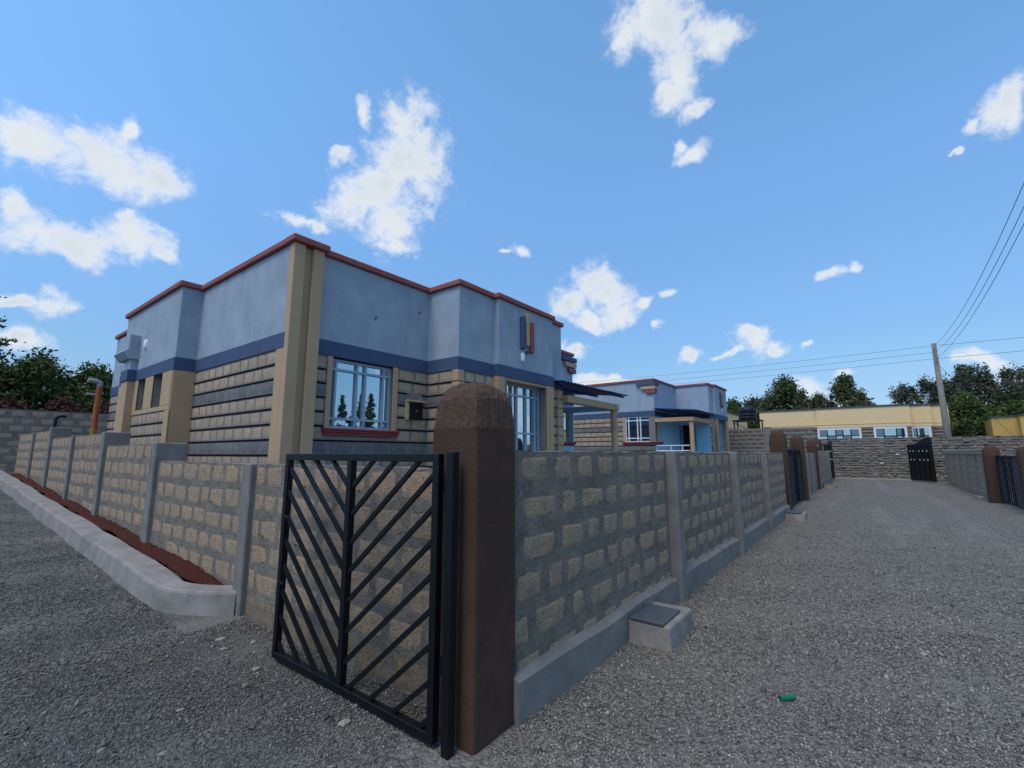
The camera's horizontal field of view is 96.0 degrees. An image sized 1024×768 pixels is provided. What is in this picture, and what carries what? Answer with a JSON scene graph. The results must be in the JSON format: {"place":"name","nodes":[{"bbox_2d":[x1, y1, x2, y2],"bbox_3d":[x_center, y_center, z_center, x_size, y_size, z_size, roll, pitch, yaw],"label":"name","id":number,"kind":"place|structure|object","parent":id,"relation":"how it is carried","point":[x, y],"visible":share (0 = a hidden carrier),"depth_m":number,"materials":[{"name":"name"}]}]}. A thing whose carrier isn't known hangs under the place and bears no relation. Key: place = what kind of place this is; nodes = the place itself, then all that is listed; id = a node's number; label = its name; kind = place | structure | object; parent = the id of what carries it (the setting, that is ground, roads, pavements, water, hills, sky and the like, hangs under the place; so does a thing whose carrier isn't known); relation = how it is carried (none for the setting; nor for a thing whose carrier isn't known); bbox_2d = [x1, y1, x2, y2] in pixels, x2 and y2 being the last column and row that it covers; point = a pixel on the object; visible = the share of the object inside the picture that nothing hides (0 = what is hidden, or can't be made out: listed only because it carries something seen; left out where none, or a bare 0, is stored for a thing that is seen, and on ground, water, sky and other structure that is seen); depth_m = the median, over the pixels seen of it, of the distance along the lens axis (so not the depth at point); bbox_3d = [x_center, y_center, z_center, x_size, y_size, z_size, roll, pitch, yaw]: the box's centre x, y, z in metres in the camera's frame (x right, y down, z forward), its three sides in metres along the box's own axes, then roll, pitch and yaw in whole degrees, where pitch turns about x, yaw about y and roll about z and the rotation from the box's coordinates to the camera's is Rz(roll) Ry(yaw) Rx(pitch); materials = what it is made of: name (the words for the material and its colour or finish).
{"place":"outdoors","nodes":[
{"label":"outdoors","id":0,"kind":"place"},
{"bbox_2d":[0,477,1023,767],"bbox_3d":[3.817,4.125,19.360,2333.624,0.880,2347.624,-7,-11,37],"label":"ground","id":1,"kind":"structure","parent":0,"point":[408,751],"depth_m":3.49,"materials":[{"name":"grey gravel"}]},
{"bbox_2d":[0,296,27,399],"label":"conifer tree","id":2,"kind":"object","parent":1,"relation":"on","point":[9,394],"visible":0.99,"depth_m":18.21,"materials":[{"name":"green plant"}]},
{"bbox_2d":[0,393,33,409],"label":"shrub","id":3,"kind":"object","parent":1,"relation":"on","point":[7,403],"visible":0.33,"depth_m":17.22,"materials":[{"name":"red plant"}]},
{"bbox_2d":[0,350,33,407],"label":"tree","id":4,"kind":"object","parent":1,"relation":"on","point":[4,369],"visible":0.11,"depth_m":19.38,"materials":[{"name":"green plant"}]},
{"bbox_2d":[0,408,107,473],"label":"block wall","id":5,"kind":"structure","parent":1,"relation":"on","point":[15,424],"depth_m":16.64,"materials":[{"name":"stone"}]},
{"bbox_2d":[0,345,107,411],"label":"tree","id":6,"kind":"object","parent":1,"relation":"on","point":[32,375],"visible":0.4,"depth_m":19.66,"materials":[{"name":"green plant"}]},
{"bbox_2d":[53,415,66,426],"bbox_3d":[-14.994,2.147,15.133,0.090,2.285,0.285,-7,-11,37],"label":"standpipe","id":7,"kind":"object","parent":1,"relation":"on","point":[56,418],"visible":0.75,"depth_m":15.19,"materials":[{"name":"black metal"}]},
{"bbox_2d":[35,394,85,412],"bbox_3d":[-18.151,2.130,18.518,1.680,3.459,1.922,-4,-10,25],"label":"shrub","id":8,"kind":"object","parent":1,"relation":"on","point":[63,404],"visible":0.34,"depth_m":18.49,"materials":[{"name":"red plant"}]},
{"bbox_2d":[25,358,113,412],"bbox_3d":[-19.854,1.535,21.649,4.048,5.577,4.702,0,-9,-1],"label":"tree","id":9,"kind":"object","parent":1,"relation":"on","point":[94,371],"visible":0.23,"depth_m":21.21,"materials":[{"name":"green plant"}]},
{"bbox_2d":[80,399,108,413],"bbox_3d":[-17.404,2.305,19.455,1.960,3.392,1.856,0,-9,-2],"label":"shrub","id":10,"kind":"object","parent":1,"relation":"on","point":[104,407],"visible":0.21,"depth_m":19.62,"materials":[{"name":"red plant"}]},
{"bbox_2d":[9,473,223,584],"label":"red soil","id":11,"kind":"structure","parent":1,"relation":"on","point":[183,568],"depth_m":6.42,"materials":[{"name":"brown soil"}]},
{"bbox_2d":[0,470,236,615],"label":"concrete kerb","id":12,"kind":"structure","parent":1,"relation":"on","point":[150,582],"depth_m":5.51,"materials":[{"name":"grey concrete"}]},
{"bbox_2d":[157,751,167,755],"bbox_3d":[-1.899,2.011,2.508,0.034,0.021,0.051,-7,-11,37],"label":"pebble","id":13,"kind":"object","parent":1,"relation":"on","point":[162,753],"visible":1,"depth_m":2.50,"materials":[{"name":"grey stone"}]},
{"bbox_2d":[215,636,225,640],"bbox_3d":[-2.529,2.216,3.999,0.060,0.039,0.087,-7,-11,37],"label":"pebble","id":14,"kind":"object","parent":1,"relation":"on","point":[221,638],"visible":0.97,"depth_m":3.99,"materials":[{"name":"grey stone"}]},
{"bbox_2d":[14,427,432,700],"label":"stone wall","id":15,"kind":"structure","parent":1,"relation":"on","point":[220,522],"depth_m":4.61,"materials":[{"name":"stone"}]},
{"bbox_2d":[338,718,350,726],"bbox_3d":[-0.995,2.014,2.739,0.058,0.036,0.074,-7,-11,37],"label":"pebble","id":16,"kind":"object","parent":1,"relation":"on","point":[343,723],"visible":1,"depth_m":2.72,"materials":[{"name":"grey stone"}]},
{"bbox_2d":[86,233,627,467],"bbox_3d":[-4.423,1.346,14.456,12.265,5.666,11.846,-7,-11,37],"label":"bungalow","id":17,"kind":"object","parent":1,"relation":"on","point":[295,343],"visible":0.58,"depth_m":9.43,"materials":[{"name":"blue paint"}]},
{"bbox_2d":[329,359,390,429],"bbox_3d":[-2.886,0.235,8.769,0.062,1.260,1.336,-7,-11,37],"label":"window","id":18,"kind":"structure","parent":17,"relation":"in","point":[360,393],"depth_m":8.76,"materials":[{"name":"blue"}]},
{"bbox_2d":[507,383,539,450],"bbox_3d":[0.163,1.126,11.158,0.062,2.215,1.720,-7,-11,37],"label":"window","id":19,"kind":"structure","parent":17,"relation":"in","point":[524,401],"depth_m":11.42,"materials":[{"name":"blue"}]},
{"bbox_2d":[562,411,568,441],"bbox_3d":[1.810,1.504,16.196,0.062,1.075,1.060,-7,-11,37],"label":"window","id":20,"kind":"structure","parent":17,"relation":"in","point":[566,425],"depth_m":16.34,"materials":[{"name":"blue glass"}]},
{"bbox_2d":[271,452,458,760],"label":"chevron gate","id":21,"kind":"structure","parent":1,"relation":"on","point":[426,728],"depth_m":2.96,"materials":[{"name":"black metal"}]},
{"bbox_2d":[426,382,514,755],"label":"gate pillar","id":22,"kind":"structure","parent":1,"relation":"on","point":[474,425],"depth_m":2.72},
{"bbox_2d":[573,378,729,451],"bbox_3d":[5.888,3.363,28.364,12.715,5.842,7.065,-7,-11,37],"label":"bungalow","id":23,"kind":"object","parent":1,"relation":"on","point":[653,414],"visible":0.41,"depth_m":25.01,"materials":[{"name":"blue paint"}]},
{"bbox_2d":[625,416,649,441],"bbox_3d":[6.607,2.350,23.887,1.500,1.306,0.062,-7,-11,37],"label":"window","id":24,"kind":"structure","parent":23,"relation":"in","point":[637,428],"depth_m":23.95,"materials":[{"name":"white"}]},
{"bbox_2d":[657,422,660,441],"bbox_3d":[7.495,2.435,23.697,0.062,1.080,0.680,-7,-11,37],"label":"window","id":25,"kind":"structure","parent":23,"relation":"in","point":[658,423],"depth_m":23.81,"materials":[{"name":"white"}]},
{"bbox_2d":[679,426,683,451],"bbox_3d":[9.469,3.604,25.675,0.220,2.560,0.055,-7,-11,37],"label":"door","id":26,"kind":"structure","parent":23,"relation":"in","point":[681,439],"depth_m":25.75,"materials":[{"name":"blue"}]},
{"bbox_2d":[694,425,696,451],"bbox_3d":[10.040,3.539,25.242,0.220,2.560,0.055,-7,-11,37],"label":"door","id":27,"kind":"structure","parent":23,"relation":"in","point":[694,425],"depth_m":25.26,"materials":[{"name":"blue"}]},
{"bbox_2d":[718,420,723,451],"bbox_3d":[11.843,3.404,26.340,0.062,2.656,1.750,-7,-11,37],"label":"window","id":28,"kind":"structure","parent":23,"relation":"in","point":[719,422],"depth_m":26.80,"materials":[{"name":"blue glass"}]},
{"bbox_2d":[514,450,789,726],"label":"stone wall","id":29,"kind":"structure","parent":1,"relation":"on","point":[608,544],"depth_m":3.96,"materials":[{"name":"stone"}]},
{"bbox_2d":[629,602,693,652],"bbox_3d":[1.342,2.191,4.096,0.379,0.334,0.657,-7,-11,37],"label":"meter chamber","id":30,"kind":"object","parent":1,"relation":"on","point":[663,626],"visible":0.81,"depth_m":3.92,"materials":[{"name":"concrete"}]},
{"bbox_2d":[727,411,747,428],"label":"yellow house","id":31,"kind":"structure","parent":1,"relation":"on","point":[731,416],"depth_m":40.40,"materials":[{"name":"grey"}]},
{"bbox_2d":[726,397,758,428],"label":"tree","id":32,"kind":"object","parent":1,"relation":"on","point":[734,406],"visible":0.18,"depth_m":61.98,"materials":[{"name":"green plant"}]},
{"bbox_2d":[732,406,763,428],"bbox_3d":[17.783,4.220,34.514,1.900,5.190,1.500,-7,-11,37],"label":"water tank","id":33,"kind":"object","parent":1,"relation":"on","point":[747,413],"visible":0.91,"depth_m":34.36,"materials":[{"name":"black plastic"}]},
{"bbox_2d":[743,394,762,426],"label":"tree","id":34,"kind":"object","parent":1,"relation":"on","point":[752,401],"visible":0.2,"depth_m":63.87,"materials":[{"name":"green plant"}]},
{"bbox_2d":[751,402,773,428],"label":"tree","id":35,"kind":"object","parent":1,"relation":"on","point":[757,425],"visible":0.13,"depth_m":61.86,"materials":[{"name":"green plant"}]},
{"bbox_2d":[729,427,818,452],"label":"stone wall","id":36,"kind":"structure","parent":1,"relation":"on","point":[749,440],"depth_m":27.97,"materials":[{"name":"stone"}]},
{"bbox_2d":[769,431,792,509],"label":"gate pillar","id":37,"kind":"structure","parent":1,"relation":"on","point":[777,442],"depth_m":12.76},
{"bbox_2d":[754,373,815,416],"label":"tree","id":38,"kind":"object","parent":1,"relation":"on","point":[783,392],"visible":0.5,"depth_m":59.91,"materials":[{"name":"green plant"}]},
{"bbox_2d":[778,694,796,700],"bbox_3d":[1.794,2.043,3.002,0.110,0.033,0.034,1,-9,-10],"label":"plastic tube","id":39,"kind":"object","parent":1,"relation":"on","point":[788,697],"visible":1,"depth_m":2.99,"materials":[{"name":"green plastic"}]},
{"bbox_2d":[788,449,796,506],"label":"chevron gate","id":40,"kind":"structure","parent":1,"relation":"on","point":[792,477],"depth_m":14.17,"materials":[{"name":"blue metal"}]},
{"bbox_2d":[785,510,807,521],"bbox_3d":[7.061,3.310,11.420,0.424,0.314,0.737,-7,-11,37],"label":"meter chamber","id":41,"kind":"object","parent":1,"relation":"on","point":[795,515],"visible":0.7,"depth_m":11.18,"materials":[{"name":"concrete"}]},
{"bbox_2d":[790,436,808,500],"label":"gate pillar","id":42,"kind":"structure","parent":1,"relation":"on","point":[796,442],"depth_m":16.12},
{"bbox_2d":[793,449,803,503],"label":"chevron gate","id":43,"kind":"structure","parent":42,"relation":"attached to","point":[798,475],"depth_m":15.28,"materials":[{"name":"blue metal"}]},
{"bbox_2d":[805,453,817,495],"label":"stone wall","id":44,"kind":"structure","parent":1,"relation":"on","point":[811,473],"depth_m":19.29,"materials":[{"name":"concrete"}]},
{"bbox_2d":[806,439,820,488],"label":"gate pillar","id":45,"kind":"structure","parent":1,"relation":"on","point":[811,445],"depth_m":21.30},
{"bbox_2d":[815,440,822,450],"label":"gate pillar","id":46,"kind":"structure","parent":1,"relation":"on","point":[819,442],"depth_m":29.60,"materials":[{"name":"concrete"}]},
{"bbox_2d":[803,390,838,408],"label":"tree","id":47,"kind":"object","parent":1,"relation":"on","point":[820,401],"visible":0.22,"depth_m":58.57,"materials":[{"name":"green plant"}]},
{"bbox_2d":[818,451,831,488],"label":"stone wall","id":48,"kind":"structure","parent":1,"relation":"on","point":[824,466],"depth_m":23.68,"materials":[{"name":"concrete"}]},
{"bbox_2d":[823,440,835,478],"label":"sheet metal gate","id":49,"kind":"structure","parent":48,"relation":"attached to","point":[828,446],"depth_m":28.70,"materials":[{"name":"black metal"}]},
{"bbox_2d":[824,483,836,487],"bbox_3d":[15.173,4.902,21.967,0.459,0.324,0.937,-7,-11,37],"label":"meter chamber","id":50,"kind":"object","parent":1,"relation":"on","point":[829,485],"visible":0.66,"depth_m":21.66,"materials":[{"name":"concrete"}]},
{"bbox_2d":[827,372,876,406],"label":"tree","id":51,"kind":"object","parent":1,"relation":"on","point":[844,393],"visible":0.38,"depth_m":56.20,"materials":[{"name":"green plant"}]},
{"bbox_2d":[758,403,949,438],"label":"yellow house","id":52,"kind":"structure","parent":1,"relation":"on","point":[896,420],"depth_m":39.38,"materials":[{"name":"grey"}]},
{"bbox_2d":[817,428,861,438],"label":"window","id":53,"kind":"structure","parent":52,"relation":"in","point":[829,433],"depth_m":40.41,"materials":[{"name":"white"}]},
{"bbox_2d":[873,426,907,437],"bbox_3d":[31.450,4.317,38.266,2.170,1.520,0.070,-7,-11,37],"label":"window","id":54,"kind":"structure","parent":52,"relation":"in","point":[879,432],"depth_m":38.31,"materials":[{"name":"white"}]},
{"bbox_2d":[911,426,931,436],"bbox_3d":[33.646,4.254,37.847,1.270,1.520,0.070,-7,-11,37],"label":"window","id":55,"kind":"structure","parent":52,"relation":"in","point":[922,431],"depth_m":37.85,"materials":[{"name":"white"}]},
{"bbox_2d":[886,381,926,403],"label":"tree","id":56,"kind":"object","parent":1,"relation":"on","point":[901,393],"visible":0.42,"depth_m":57.66,"materials":[{"name":"green plant"}]},
{"bbox_2d":[815,435,1023,480],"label":"rubble wall","id":57,"kind":"structure","parent":1,"relation":"on","point":[885,458],"depth_m":28.57,"materials":[{"name":"stone"}]},
{"bbox_2d":[907,437,936,481],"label":"sheet metal gate","id":58,"kind":"structure","parent":57,"relation":"attached to","point":[921,460],"depth_m":26.19,"materials":[{"name":"black metal"}]},
{"bbox_2d":[914,373,954,403],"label":"tree","id":59,"kind":"object","parent":1,"relation":"on","point":[928,388],"visible":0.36,"depth_m":57.67,"materials":[{"name":"green plant"}]},
{"bbox_2d":[931,343,951,436],"bbox_3d":[28.780,1.683,30.652,0.420,9.055,0.519,-7,-11,37],"label":"utility pole","id":60,"kind":"object","parent":1,"relation":"on","point":[944,413],"visible":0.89,"depth_m":30.81,"materials":[{"name":"grey concrete"}]},
{"bbox_2d":[583,346,927,382],"bbox_3d":[9.150,-0.718,46.934,50.170,1.147,0.018,-7,-11,39],"label":"power line","id":61,"kind":"object","parent":60,"relation":"attached to","point":[769,364],"visible":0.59,"depth_m":37.04,"materials":[{"name":"grey metal"}]},
{"bbox_2d":[662,352,932,380],"bbox_3d":[9.150,-0.212,46.858,50.170,1.069,0.018,-7,-11,39],"label":"power line","id":62,"kind":"object","parent":60,"relation":"attached to","point":[803,366],"visible":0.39,"depth_m":36.05,"materials":[{"name":"grey metal"}]},
{"bbox_2d":[681,359,928,383],"bbox_3d":[9.150,0.202,46.795,50.170,1.108,0.018,-7,-11,39],"label":"power line","id":63,"kind":"object","parent":60,"relation":"attached to","point":[810,371],"visible":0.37,"depth_m":35.51,"materials":[{"name":"grey metal"}]},
{"bbox_2d":[937,351,1017,358],"bbox_3d":[36.428,-2.758,26.709,18.012,0.773,0.022,-5,-10,29],"label":"power line","id":64,"kind":"object","parent":60,"relation":"attached to","point":[981,354],"visible":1,"depth_m":29.97,"materials":[{"name":"grey metal"}]},
{"bbox_2d":[944,370,1012,435],"bbox_3d":[31.971,1.902,30.928,6.367,6.716,0.022,0,-9,-3],"label":"guy wire","id":65,"kind":"object","parent":60,"relation":"attached to","point":[974,399],"visible":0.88,"depth_m":31.03,"materials":[{"name":"grey metal"}]},
{"bbox_2d":[935,183,1023,344],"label":"power line","id":66,"kind":"object","parent":60,"relation":"attached to","point":[991,254],"visible":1,"depth_m":16.84,"materials":[{"name":"grey metal"}]},
{"bbox_2d":[935,337,1023,345],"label":"power line","id":67,"kind":"object","parent":60,"relation":"attached to","point":[981,341],"visible":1,"depth_m":30.08,"materials":[{"name":"grey metal"}]},
{"bbox_2d":[937,207,1023,350],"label":"power line","id":68,"kind":"object","parent":60,"relation":"attached to","point":[991,271],"visible":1,"depth_m":16.60,"materials":[{"name":"grey metal"}]},
{"bbox_2d":[937,224,1023,357],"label":"power line","id":69,"kind":"object","parent":60,"relation":"attached to","point":[990,286],"visible":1,"depth_m":17.09,"materials":[{"name":"grey metal"}]},
{"bbox_2d":[938,364,985,416],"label":"tree","id":70,"kind":"object","parent":1,"relation":"on","point":[964,381],"visible":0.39,"depth_m":54.57,"materials":[{"name":"green plant"}]},
{"bbox_2d":[943,449,988,499],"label":"stone wall","id":71,"kind":"structure","parent":1,"relation":"on","point":[965,469],"depth_m":19.08,"materials":[{"name":"concrete"}]},
{"bbox_2d":[951,418,985,436],"bbox_3d":[39.712,5.400,39.720,2.906,5.022,3.091,-4,-10,26],"label":"shrub","id":72,"kind":"object","parent":1,"relation":"on","point":[967,427],"visible":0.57,"depth_m":39.70,"materials":[{"name":"green plant"}]},
{"bbox_2d":[938,390,1006,436],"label":"tree","id":73,"kind":"object","parent":1,"relation":"on","point":[968,406],"visible":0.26,"depth_m":43.01,"materials":[{"name":"green plant"}]},
{"bbox_2d":[951,362,1000,415],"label":"tree","id":74,"kind":"object","parent":1,"relation":"on","point":[985,372],"visible":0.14,"depth_m":54.87,"materials":[{"name":"green plant"}]},
{"bbox_2d":[982,446,1007,503],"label":"gate pillar","id":75,"kind":"structure","parent":1,"relation":"on","point":[989,453],"depth_m":15.20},
{"bbox_2d":[995,455,1015,506],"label":"chevron gate","id":76,"kind":"structure","parent":75,"relation":"attached to","point":[1005,487],"depth_m":14.38,"materials":[{"name":"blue metal"}]},
{"bbox_2d":[979,361,1023,411],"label":"tree","id":77,"kind":"object","parent":1,"relation":"on","point":[1000,396],"visible":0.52,"depth_m":52.40,"materials":[{"name":"green plant"}]},
{"bbox_2d":[983,414,1023,435],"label":"yellow house","id":78,"kind":"structure","parent":1,"relation":"on","point":[1013,425],"depth_m":34.97,"materials":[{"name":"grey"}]},
{"bbox_2d":[984,396,1023,428],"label":"tree","id":79,"kind":"object","parent":1,"relation":"on","point":[1016,407],"visible":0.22,"depth_m":42.10,"materials":[{"name":"green plant"}]},
{"bbox_2d":[1004,365,1023,395],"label":"tree","id":80,"kind":"object","parent":1,"relation":"on","point":[1021,372],"visible":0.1,"depth_m":52.86,"materials":[{"name":"green plant"}]},
{"bbox_2d":[1008,455,1023,509],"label":"chevron gate","id":81,"kind":"structure","parent":1,"relation":"on","point":[1018,498],"depth_m":13.38,"materials":[{"name":"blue metal"}]},
{"bbox_2d":[1016,446,1023,504],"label":"gate pillar","id":82,"kind":"structure","parent":1,"relation":"on","point":[1020,457],"depth_m":12.16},
{"bbox_2d":[0,0,1023,410],"label":"sky","id":83,"kind":"structure","parent":0,"point":[686,187],"materials":[{"name":"blue"}]}
]}

